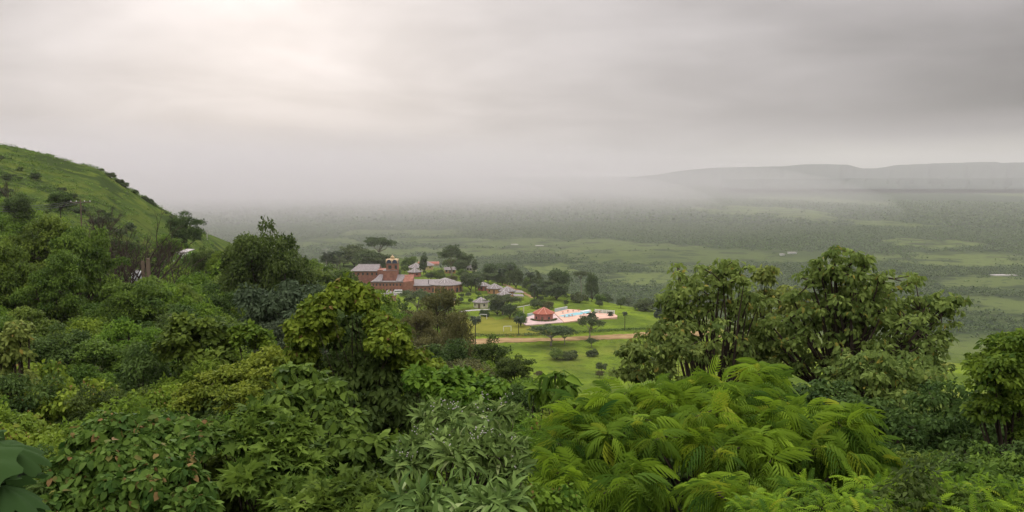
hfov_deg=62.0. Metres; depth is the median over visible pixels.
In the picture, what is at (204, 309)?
leafy shrub
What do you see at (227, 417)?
leafy shrub
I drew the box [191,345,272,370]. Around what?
broadleaf tree
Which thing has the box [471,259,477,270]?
upright tree
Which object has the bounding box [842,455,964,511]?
leafy shrub
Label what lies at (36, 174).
bush
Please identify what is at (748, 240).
woodland
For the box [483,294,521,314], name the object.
umbrella tree
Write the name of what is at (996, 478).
leafy shrub
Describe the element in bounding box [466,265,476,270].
cottage
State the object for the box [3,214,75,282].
layered tree
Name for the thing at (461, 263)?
broadleaf tree
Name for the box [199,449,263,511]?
lobed leaf shrub
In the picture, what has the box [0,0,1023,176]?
sky
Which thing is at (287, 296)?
leaved tree
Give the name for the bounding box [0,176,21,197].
bare tree
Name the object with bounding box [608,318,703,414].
olive shrub
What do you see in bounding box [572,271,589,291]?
umbrella tree
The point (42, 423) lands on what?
vine heap
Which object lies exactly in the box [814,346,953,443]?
olive shrub
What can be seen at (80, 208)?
utility pole
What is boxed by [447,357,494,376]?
broadleaf tree
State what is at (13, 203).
broadleaf tree
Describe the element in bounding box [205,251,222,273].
broadleaf tree
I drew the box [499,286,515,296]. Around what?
round house
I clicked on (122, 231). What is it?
bush
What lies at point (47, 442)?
leafy shrub
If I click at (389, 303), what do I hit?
leafy shrub
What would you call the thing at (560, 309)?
pool wall
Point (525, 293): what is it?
path
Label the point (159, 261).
bare tree
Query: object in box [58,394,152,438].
leafy shrub
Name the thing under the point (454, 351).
broadleaf tree
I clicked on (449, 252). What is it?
umbrella tree
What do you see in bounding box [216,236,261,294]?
broadleaf tree
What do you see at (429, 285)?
brick hall
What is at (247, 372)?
yellow leaved shrub
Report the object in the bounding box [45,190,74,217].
broadleaf tree
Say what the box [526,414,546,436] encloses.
vine heap
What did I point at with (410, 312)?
broadleaf tree
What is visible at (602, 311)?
pool wall
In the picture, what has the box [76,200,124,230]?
bare tree
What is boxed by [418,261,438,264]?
hall
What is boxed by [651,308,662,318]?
palm tree
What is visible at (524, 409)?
leafy shrub
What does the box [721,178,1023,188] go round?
hills
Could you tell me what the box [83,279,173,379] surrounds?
layered tree
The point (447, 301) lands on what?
broadleaf tree
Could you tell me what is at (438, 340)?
broadleaf tree
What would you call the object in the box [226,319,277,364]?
round leaved tree
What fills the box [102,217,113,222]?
bush
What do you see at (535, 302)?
bush
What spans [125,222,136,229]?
bush
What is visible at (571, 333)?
umbrella tree
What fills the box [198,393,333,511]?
lobed leaf shrub
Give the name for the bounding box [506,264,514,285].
palm tree
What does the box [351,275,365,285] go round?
broadleaf tree
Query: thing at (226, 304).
broadleaf tree
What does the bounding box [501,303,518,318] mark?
broadleaf tree
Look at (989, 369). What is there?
edge tree
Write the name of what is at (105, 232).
bare tree
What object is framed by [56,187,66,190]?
bush
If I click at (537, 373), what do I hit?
broadleaf tree
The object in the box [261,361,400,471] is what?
leafy shrub
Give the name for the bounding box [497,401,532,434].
leafy shrub
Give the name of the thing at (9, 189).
bush
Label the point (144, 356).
leafy shrub
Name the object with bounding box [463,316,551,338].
football pitch
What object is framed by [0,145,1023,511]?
ground
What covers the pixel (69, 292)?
layered tree
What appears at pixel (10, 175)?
bush
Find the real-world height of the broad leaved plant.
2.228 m
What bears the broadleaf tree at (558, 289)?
on the ground
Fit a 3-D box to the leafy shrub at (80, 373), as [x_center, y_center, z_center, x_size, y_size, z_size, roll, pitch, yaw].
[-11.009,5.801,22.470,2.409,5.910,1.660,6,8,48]
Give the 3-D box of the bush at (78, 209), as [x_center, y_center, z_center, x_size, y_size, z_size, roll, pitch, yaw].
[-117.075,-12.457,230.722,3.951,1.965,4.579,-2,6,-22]
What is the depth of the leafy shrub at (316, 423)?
14.05 m
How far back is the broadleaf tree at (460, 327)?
57.99 m
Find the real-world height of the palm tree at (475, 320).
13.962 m
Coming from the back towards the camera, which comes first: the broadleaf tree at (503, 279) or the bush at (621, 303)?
the broadleaf tree at (503, 279)
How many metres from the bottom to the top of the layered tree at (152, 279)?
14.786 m
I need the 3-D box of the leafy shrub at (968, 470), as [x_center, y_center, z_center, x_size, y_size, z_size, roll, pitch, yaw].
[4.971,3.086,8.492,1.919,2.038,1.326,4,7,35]
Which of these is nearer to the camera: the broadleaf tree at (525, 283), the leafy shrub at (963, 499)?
the leafy shrub at (963, 499)
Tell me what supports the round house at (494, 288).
on the ground
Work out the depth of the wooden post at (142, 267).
85.38 m
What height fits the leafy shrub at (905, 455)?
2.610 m
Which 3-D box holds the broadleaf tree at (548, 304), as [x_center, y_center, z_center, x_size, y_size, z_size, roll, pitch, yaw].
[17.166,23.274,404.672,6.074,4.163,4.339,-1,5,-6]
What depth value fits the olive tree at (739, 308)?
22.12 m
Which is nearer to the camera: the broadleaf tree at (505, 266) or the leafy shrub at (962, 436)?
the leafy shrub at (962, 436)
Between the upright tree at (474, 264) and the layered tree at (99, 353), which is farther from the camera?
the upright tree at (474, 264)
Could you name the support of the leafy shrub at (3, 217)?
on the ground
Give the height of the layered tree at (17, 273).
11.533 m
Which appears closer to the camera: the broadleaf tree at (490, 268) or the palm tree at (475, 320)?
the palm tree at (475, 320)
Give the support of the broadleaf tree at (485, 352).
on the ground
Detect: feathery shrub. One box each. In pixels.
[523,355,921,511]
[723,461,1023,511]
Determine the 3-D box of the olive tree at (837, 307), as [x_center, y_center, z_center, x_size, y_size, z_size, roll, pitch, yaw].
[9.176,3.880,22.559,5.662,8.403,3.264,0,5,0]
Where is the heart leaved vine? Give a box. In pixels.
[37,408,225,511]
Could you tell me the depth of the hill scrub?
255.43 m
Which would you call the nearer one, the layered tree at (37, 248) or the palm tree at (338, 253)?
the layered tree at (37, 248)
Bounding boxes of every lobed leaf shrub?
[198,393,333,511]
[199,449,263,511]
[272,462,399,511]
[317,448,340,479]
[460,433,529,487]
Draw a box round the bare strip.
[990,274,1016,275]
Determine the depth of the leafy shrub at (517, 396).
23.02 m
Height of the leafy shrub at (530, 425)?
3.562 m
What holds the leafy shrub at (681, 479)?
on the ground
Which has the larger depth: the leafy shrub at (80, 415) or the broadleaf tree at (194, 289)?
the broadleaf tree at (194, 289)
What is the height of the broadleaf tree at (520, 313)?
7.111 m
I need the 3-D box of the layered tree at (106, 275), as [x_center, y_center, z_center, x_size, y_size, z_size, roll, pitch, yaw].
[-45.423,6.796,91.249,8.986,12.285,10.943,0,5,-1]
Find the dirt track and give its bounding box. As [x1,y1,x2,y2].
[471,331,720,343]
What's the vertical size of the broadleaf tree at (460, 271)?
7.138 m
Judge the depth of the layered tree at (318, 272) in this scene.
137.19 m
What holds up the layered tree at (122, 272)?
on the ground
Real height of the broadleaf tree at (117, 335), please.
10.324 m
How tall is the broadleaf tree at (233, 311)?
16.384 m
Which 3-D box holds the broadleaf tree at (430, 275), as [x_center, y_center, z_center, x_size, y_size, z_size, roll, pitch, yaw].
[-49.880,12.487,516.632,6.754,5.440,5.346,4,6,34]
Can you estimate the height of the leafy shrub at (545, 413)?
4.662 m
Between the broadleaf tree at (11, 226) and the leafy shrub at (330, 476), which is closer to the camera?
the leafy shrub at (330, 476)
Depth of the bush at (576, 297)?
435.23 m
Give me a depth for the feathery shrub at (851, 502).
6.68 m
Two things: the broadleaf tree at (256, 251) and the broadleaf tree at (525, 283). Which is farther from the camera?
the broadleaf tree at (525, 283)
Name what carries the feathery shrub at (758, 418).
on the ground
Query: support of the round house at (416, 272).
on the ground
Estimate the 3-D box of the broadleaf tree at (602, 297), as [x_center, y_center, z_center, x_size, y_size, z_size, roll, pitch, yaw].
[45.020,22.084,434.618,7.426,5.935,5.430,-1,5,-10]
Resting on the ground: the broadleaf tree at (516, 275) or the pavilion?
the broadleaf tree at (516, 275)
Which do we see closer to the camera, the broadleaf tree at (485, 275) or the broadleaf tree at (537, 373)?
the broadleaf tree at (537, 373)
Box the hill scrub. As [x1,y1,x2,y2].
[0,143,214,259]
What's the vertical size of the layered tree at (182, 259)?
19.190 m
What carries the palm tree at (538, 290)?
on the ground
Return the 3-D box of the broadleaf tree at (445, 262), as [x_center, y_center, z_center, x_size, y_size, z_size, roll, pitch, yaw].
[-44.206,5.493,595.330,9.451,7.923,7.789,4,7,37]
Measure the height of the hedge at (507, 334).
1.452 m
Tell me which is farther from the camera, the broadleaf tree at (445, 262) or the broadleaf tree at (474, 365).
the broadleaf tree at (445, 262)
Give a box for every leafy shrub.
[0,197,12,230]
[0,304,13,315]
[0,370,67,421]
[0,394,10,411]
[0,400,39,433]
[23,442,87,484]
[23,480,70,495]
[24,450,89,486]
[34,430,64,478]
[52,383,156,427]
[56,214,91,237]
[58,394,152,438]
[59,363,117,409]
[106,337,177,404]
[147,355,221,401]
[160,261,206,284]
[160,407,195,416]
[161,286,223,317]
[163,390,239,418]
[200,258,230,285]
[200,413,241,456]
[202,356,245,383]
[202,448,249,475]
[217,397,262,455]
[245,475,331,511]
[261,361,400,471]
[308,410,333,440]
[328,452,407,488]
[365,466,407,505]
[374,289,399,314]
[380,300,415,340]
[396,425,437,444]
[400,360,511,422]
[463,402,553,467]
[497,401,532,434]
[500,383,544,419]
[505,403,534,424]
[518,412,547,440]
[528,400,556,415]
[534,409,551,417]
[535,434,620,495]
[634,439,697,511]
[684,465,751,480]
[752,463,823,509]
[783,377,920,440]
[788,469,863,511]
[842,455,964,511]
[876,413,972,443]
[886,444,954,471]
[921,440,1023,481]
[921,446,977,485]
[926,481,1022,511]
[937,458,1023,486]
[959,472,1023,511]
[994,439,1023,482]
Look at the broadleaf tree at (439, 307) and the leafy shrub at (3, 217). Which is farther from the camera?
the broadleaf tree at (439, 307)
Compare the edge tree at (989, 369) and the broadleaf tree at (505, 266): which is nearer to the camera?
the edge tree at (989, 369)
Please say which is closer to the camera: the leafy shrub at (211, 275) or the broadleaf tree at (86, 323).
the broadleaf tree at (86, 323)
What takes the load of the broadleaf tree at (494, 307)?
on the ground
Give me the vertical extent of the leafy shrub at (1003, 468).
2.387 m
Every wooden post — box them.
[141,261,144,277]
[146,258,150,276]
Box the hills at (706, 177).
[627,162,1023,185]
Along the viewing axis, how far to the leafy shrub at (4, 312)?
47.93 m
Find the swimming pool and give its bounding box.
[560,312,587,316]
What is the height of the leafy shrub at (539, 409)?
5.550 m
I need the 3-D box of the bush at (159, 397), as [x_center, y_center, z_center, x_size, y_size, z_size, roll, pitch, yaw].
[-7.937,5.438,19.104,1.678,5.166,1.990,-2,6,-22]
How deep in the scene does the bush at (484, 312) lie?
383.68 m
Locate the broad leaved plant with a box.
[0,430,52,511]
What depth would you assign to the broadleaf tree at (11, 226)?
138.56 m
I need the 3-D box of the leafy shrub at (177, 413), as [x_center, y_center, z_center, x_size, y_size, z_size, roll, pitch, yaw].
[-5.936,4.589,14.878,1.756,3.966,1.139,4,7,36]
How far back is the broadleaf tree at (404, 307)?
132.86 m
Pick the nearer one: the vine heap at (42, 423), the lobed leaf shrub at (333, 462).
the lobed leaf shrub at (333, 462)
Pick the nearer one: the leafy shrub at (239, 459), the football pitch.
the leafy shrub at (239, 459)
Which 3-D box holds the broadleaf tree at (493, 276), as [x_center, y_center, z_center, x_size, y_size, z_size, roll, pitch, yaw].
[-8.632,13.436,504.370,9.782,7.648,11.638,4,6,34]
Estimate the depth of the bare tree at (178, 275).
94.14 m
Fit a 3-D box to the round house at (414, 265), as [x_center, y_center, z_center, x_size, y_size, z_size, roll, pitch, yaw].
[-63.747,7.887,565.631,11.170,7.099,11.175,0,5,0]
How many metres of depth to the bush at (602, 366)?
274.98 m
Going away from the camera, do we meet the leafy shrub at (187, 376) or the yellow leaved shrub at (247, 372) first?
the yellow leaved shrub at (247, 372)
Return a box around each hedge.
[474,333,545,335]
[530,318,556,321]
[550,327,645,334]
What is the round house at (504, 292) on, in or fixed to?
on the ground
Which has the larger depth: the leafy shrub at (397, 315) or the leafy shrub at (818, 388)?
the leafy shrub at (397, 315)
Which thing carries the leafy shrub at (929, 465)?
on the ground
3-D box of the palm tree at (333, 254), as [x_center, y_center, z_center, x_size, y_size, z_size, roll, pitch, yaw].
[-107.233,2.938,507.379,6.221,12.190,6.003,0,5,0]
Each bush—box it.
[0,187,13,193]
[3,173,16,177]
[29,172,41,177]
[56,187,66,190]
[72,206,86,212]
[87,217,103,222]
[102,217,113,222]
[115,179,124,182]
[116,230,126,234]
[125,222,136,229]
[479,310,489,316]
[530,298,545,307]
[562,350,577,359]
[569,292,588,302]
[586,348,598,356]
[596,362,607,370]
[616,299,624,307]
[622,296,633,305]
[633,298,656,309]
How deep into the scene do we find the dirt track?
330.98 m
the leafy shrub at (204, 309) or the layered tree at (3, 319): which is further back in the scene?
the leafy shrub at (204, 309)
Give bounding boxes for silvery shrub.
[374,465,536,511]
[380,391,538,494]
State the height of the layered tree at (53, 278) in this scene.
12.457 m
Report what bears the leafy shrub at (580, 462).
on the ground
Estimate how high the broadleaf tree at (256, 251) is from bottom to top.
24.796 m
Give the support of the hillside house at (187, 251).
on the ground
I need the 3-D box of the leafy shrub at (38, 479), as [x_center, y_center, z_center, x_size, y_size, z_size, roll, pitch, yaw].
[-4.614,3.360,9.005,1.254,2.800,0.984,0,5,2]
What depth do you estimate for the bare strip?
1200.72 m
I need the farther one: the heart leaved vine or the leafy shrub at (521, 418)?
the leafy shrub at (521, 418)
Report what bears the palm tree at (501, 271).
on the ground
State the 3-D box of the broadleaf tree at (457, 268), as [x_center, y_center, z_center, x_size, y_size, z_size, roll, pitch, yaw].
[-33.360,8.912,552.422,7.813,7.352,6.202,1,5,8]
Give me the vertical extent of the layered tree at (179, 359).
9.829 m
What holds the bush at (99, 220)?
on the ground
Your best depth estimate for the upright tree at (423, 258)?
541.12 m
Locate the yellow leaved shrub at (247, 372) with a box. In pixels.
[170,342,287,419]
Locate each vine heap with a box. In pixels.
[0,422,58,472]
[1,358,72,418]
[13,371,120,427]
[14,410,68,446]
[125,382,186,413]
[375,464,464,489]
[391,392,410,434]
[461,368,491,379]
[517,481,594,511]
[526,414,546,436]
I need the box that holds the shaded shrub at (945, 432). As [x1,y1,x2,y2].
[879,377,1016,458]
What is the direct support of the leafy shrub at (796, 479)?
on the ground
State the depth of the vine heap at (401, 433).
17.98 m
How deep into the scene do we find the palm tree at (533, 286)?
422.49 m
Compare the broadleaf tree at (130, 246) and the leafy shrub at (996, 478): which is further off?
the broadleaf tree at (130, 246)
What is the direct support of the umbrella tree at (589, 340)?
on the ground
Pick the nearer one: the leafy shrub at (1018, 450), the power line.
the leafy shrub at (1018, 450)
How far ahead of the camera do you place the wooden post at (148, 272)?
80.34 m
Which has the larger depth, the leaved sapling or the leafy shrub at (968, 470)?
the leaved sapling
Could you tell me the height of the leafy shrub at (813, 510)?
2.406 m
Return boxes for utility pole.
[70,200,90,223]
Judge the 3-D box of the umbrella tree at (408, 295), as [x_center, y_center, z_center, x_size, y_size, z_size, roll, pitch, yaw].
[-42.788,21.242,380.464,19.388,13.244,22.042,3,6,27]
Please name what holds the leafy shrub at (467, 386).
on the ground
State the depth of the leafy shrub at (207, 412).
14.71 m
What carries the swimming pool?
on the pool deck
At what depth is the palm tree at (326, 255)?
500.97 m
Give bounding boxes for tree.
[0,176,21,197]
[0,192,36,222]
[0,206,44,239]
[0,233,8,242]
[0,238,43,314]
[0,293,46,314]
[0,305,61,358]
[0,315,31,345]
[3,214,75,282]
[8,249,88,321]
[17,321,94,371]
[29,298,82,329]
[40,209,183,286]
[40,315,105,365]
[43,225,130,302]
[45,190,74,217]
[51,301,108,331]
[60,286,84,303]
[69,278,130,372]
[69,338,144,379]
[71,215,130,257]
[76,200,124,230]
[82,210,153,293]
[82,265,127,290]
[82,296,150,332]
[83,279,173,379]
[88,227,143,272]
[92,316,162,349]
[104,237,190,383]
[107,238,187,276]
[107,275,166,303]
[107,295,197,334]
[108,265,130,279]
[121,243,180,277]
[141,311,171,339]
[145,255,204,285]
[150,309,236,380]
[151,251,207,277]
[152,233,190,258]
[161,271,224,298]
[162,284,213,303]
[162,338,208,374]
[164,211,206,248]
[169,282,205,306]
[187,245,215,275]
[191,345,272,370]
[200,281,247,321]
[203,314,249,354]
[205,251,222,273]
[210,293,244,320]
[210,313,240,343]
[211,274,263,294]
[216,215,306,292]
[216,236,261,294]
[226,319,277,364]
[232,279,327,355]
[253,317,290,352]
[272,247,316,296]
[277,272,446,436]
[306,258,329,271]
[310,265,336,285]
[318,262,356,283]
[319,256,334,263]
[322,252,331,264]
[327,251,336,266]
[332,255,346,267]
[335,251,344,257]
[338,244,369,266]
[351,249,379,264]
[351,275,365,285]
[360,237,396,252]
[368,254,391,267]
[393,288,436,310]
[394,298,444,326]
[395,318,441,348]
[399,310,445,327]
[400,256,417,265]
[401,265,408,270]
[402,308,438,349]
[411,334,433,349]
[412,284,461,338]
[419,251,427,275]
[423,337,473,362]
[427,272,433,278]
[429,292,452,312]
[432,271,446,278]
[433,334,473,358]
[436,244,467,274]
[437,309,476,357]
[441,259,450,266]
[447,275,457,280]
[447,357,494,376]
[455,260,468,267]
[455,265,464,270]
[456,268,466,275]
[459,252,474,268]
[459,272,482,291]
[460,360,480,371]
[469,316,480,341]
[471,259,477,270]
[471,333,513,364]
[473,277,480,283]
[480,272,488,278]
[480,360,519,383]
[482,262,498,273]
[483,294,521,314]
[488,273,504,284]
[488,299,504,314]
[494,353,537,381]
[496,276,507,284]
[497,262,516,281]
[497,268,506,274]
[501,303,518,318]
[505,267,523,287]
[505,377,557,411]
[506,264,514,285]
[512,316,524,333]
[514,310,527,325]
[522,280,529,287]
[524,323,571,345]
[525,272,534,280]
[530,283,538,298]
[533,287,542,297]
[533,370,542,378]
[534,270,541,280]
[539,280,551,288]
[542,301,553,308]
[545,283,569,299]
[547,268,572,290]
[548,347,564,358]
[556,327,578,344]
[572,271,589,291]
[576,316,605,336]
[584,270,598,300]
[585,337,598,346]
[586,311,596,328]
[593,294,606,301]
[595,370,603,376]
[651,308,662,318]
[653,258,782,384]
[749,245,972,411]
[750,264,815,369]
[959,327,1023,457]
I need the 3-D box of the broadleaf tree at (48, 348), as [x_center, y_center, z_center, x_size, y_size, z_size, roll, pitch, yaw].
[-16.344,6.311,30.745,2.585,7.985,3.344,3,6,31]
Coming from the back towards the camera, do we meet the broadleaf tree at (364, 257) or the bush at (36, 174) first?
the broadleaf tree at (364, 257)
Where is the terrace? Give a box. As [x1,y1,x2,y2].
[522,314,562,325]
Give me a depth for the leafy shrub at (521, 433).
11.12 m
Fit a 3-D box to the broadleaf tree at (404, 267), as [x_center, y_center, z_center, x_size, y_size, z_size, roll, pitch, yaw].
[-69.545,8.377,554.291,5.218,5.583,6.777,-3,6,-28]
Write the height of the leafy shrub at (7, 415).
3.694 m
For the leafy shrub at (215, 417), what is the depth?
11.81 m
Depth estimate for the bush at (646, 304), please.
409.08 m
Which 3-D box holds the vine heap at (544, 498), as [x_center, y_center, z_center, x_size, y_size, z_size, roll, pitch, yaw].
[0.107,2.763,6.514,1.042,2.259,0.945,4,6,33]
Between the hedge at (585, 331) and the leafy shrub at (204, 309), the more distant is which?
the hedge at (585, 331)
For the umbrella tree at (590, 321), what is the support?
on the ground
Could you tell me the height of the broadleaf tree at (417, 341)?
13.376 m
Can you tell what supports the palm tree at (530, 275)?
on the ground
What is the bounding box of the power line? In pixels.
[0,201,86,211]
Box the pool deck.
[554,309,616,322]
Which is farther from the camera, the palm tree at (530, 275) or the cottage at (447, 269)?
the cottage at (447, 269)
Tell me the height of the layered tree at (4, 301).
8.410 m
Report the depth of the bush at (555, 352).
292.77 m
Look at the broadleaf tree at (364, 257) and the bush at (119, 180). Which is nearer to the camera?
the bush at (119, 180)
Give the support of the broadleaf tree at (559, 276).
on the ground
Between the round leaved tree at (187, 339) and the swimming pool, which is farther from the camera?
the swimming pool
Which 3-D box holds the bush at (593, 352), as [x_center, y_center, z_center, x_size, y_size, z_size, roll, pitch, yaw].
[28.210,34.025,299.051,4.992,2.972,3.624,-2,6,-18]
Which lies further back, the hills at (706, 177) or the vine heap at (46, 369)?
the hills at (706, 177)
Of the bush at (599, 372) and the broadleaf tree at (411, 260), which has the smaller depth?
the bush at (599, 372)
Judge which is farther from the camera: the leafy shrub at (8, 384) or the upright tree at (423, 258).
the upright tree at (423, 258)
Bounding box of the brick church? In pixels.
[350,254,413,292]
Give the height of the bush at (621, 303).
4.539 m
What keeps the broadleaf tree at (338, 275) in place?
on the ground
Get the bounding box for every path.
[463,304,531,311]
[503,284,532,297]
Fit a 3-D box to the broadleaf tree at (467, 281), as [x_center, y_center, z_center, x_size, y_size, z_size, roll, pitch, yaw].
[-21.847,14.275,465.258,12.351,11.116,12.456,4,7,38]
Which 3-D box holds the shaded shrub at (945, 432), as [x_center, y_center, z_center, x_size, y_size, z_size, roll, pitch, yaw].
[6.809,3.808,13.452,3.077,3.412,2.332,-3,6,-32]
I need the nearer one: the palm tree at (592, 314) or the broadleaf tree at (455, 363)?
the broadleaf tree at (455, 363)
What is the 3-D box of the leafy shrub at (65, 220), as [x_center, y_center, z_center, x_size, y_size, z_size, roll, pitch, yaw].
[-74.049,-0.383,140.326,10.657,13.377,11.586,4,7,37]
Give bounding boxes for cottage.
[444,267,455,273]
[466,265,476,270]
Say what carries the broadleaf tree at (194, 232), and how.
on the ground
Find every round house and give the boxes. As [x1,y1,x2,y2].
[381,290,396,300]
[407,268,421,276]
[408,263,422,271]
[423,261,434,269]
[472,297,488,307]
[478,281,489,290]
[486,283,502,293]
[496,290,511,295]
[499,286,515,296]
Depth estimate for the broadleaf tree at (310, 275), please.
78.50 m
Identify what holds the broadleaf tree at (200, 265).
on the ground
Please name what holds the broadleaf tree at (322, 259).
on the ground
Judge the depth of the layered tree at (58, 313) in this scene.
50.18 m
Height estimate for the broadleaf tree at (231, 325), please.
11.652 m
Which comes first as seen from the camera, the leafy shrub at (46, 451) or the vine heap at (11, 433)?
the leafy shrub at (46, 451)
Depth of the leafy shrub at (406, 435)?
11.17 m
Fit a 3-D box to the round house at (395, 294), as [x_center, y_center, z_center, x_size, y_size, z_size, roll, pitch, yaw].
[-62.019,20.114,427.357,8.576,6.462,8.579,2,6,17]
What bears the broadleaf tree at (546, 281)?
on the ground
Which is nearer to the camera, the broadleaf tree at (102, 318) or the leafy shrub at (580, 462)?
the leafy shrub at (580, 462)
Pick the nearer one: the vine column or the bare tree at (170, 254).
the vine column
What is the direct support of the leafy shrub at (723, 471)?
on the ground
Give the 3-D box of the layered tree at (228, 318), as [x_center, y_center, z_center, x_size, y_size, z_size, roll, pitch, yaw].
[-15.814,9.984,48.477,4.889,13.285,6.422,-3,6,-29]
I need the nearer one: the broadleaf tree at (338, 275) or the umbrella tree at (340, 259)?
the broadleaf tree at (338, 275)
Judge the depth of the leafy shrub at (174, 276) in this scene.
107.92 m
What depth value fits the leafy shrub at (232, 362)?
23.85 m
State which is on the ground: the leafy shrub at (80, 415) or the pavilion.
the leafy shrub at (80, 415)
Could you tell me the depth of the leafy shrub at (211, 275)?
108.49 m
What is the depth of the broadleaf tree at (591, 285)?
456.73 m
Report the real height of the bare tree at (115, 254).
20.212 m
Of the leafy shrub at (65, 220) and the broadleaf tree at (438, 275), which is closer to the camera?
the leafy shrub at (65, 220)
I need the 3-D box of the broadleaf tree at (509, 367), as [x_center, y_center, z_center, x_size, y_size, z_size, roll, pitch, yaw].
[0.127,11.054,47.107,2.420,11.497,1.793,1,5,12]
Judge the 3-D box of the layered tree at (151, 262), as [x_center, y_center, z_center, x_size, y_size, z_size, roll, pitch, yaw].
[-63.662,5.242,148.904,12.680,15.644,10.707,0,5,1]
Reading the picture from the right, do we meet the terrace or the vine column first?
the terrace
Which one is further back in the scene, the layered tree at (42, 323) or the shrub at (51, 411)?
the layered tree at (42, 323)
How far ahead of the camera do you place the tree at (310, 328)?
12.48 m
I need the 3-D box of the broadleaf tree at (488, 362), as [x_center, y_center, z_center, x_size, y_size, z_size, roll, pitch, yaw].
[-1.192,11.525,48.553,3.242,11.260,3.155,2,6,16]
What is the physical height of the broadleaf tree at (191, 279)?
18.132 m
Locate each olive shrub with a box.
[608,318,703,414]
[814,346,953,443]
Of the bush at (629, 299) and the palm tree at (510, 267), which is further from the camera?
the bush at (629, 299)
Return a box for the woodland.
[154,196,1023,337]
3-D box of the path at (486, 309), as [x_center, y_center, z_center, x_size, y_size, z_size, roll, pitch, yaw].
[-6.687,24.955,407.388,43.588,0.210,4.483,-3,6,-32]
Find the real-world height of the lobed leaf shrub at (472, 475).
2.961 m
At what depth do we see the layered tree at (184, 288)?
59.68 m
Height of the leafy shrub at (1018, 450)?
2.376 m
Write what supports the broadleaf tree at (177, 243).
on the ground
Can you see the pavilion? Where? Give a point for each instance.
(543, 313)
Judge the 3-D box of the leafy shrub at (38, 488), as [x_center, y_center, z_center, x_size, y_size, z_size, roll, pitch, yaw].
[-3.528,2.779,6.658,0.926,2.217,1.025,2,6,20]
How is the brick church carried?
on the ground
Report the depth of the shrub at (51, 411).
19.08 m
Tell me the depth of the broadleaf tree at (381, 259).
542.45 m
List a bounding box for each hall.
[413,278,462,292]
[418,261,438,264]
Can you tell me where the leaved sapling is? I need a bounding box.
[522,370,583,434]
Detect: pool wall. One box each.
[554,306,567,311]
[595,309,614,313]
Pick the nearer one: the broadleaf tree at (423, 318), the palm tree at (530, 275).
the broadleaf tree at (423, 318)
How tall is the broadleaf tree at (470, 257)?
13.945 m
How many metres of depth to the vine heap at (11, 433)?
11.56 m
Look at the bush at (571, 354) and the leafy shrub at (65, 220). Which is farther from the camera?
the bush at (571, 354)
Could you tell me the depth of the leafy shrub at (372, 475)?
6.38 m
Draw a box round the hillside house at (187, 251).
[176,249,194,257]
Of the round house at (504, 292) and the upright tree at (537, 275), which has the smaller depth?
the round house at (504, 292)
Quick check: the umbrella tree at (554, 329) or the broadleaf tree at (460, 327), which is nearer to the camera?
the broadleaf tree at (460, 327)
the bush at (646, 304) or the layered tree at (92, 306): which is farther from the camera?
the bush at (646, 304)
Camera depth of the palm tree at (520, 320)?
337.77 m
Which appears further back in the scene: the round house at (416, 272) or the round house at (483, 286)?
the round house at (416, 272)
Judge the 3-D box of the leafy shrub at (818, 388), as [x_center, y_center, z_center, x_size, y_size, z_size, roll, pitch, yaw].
[5.361,4.053,14.565,3.048,3.990,1.882,3,6,26]
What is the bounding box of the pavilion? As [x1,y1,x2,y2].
[533,307,554,320]
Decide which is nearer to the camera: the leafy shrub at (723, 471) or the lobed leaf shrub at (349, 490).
the lobed leaf shrub at (349, 490)
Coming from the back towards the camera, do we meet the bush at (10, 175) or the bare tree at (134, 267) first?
the bush at (10, 175)
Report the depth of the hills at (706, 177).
9002.36 m
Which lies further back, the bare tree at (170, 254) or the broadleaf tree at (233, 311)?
the bare tree at (170, 254)
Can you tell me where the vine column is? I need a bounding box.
[0,318,41,398]
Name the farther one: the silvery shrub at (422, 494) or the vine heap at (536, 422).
the vine heap at (536, 422)
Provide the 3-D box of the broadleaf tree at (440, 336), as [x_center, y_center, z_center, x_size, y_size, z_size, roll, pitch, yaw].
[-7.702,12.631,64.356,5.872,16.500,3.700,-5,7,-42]
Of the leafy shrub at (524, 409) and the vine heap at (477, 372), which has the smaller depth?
the leafy shrub at (524, 409)
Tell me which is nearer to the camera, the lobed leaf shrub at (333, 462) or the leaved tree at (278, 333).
the lobed leaf shrub at (333, 462)
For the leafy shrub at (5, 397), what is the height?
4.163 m
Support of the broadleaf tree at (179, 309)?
on the ground
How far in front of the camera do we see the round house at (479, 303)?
408.34 m
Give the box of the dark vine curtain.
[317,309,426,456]
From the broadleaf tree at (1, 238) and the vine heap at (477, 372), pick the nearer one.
the vine heap at (477, 372)
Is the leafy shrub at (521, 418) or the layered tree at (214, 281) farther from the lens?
the layered tree at (214, 281)
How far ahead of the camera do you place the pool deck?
380.55 m
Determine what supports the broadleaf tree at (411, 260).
on the ground
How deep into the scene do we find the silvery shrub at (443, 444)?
6.20 m
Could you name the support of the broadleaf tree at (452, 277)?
on the ground
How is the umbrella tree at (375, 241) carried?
on the ground
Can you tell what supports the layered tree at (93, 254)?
on the ground

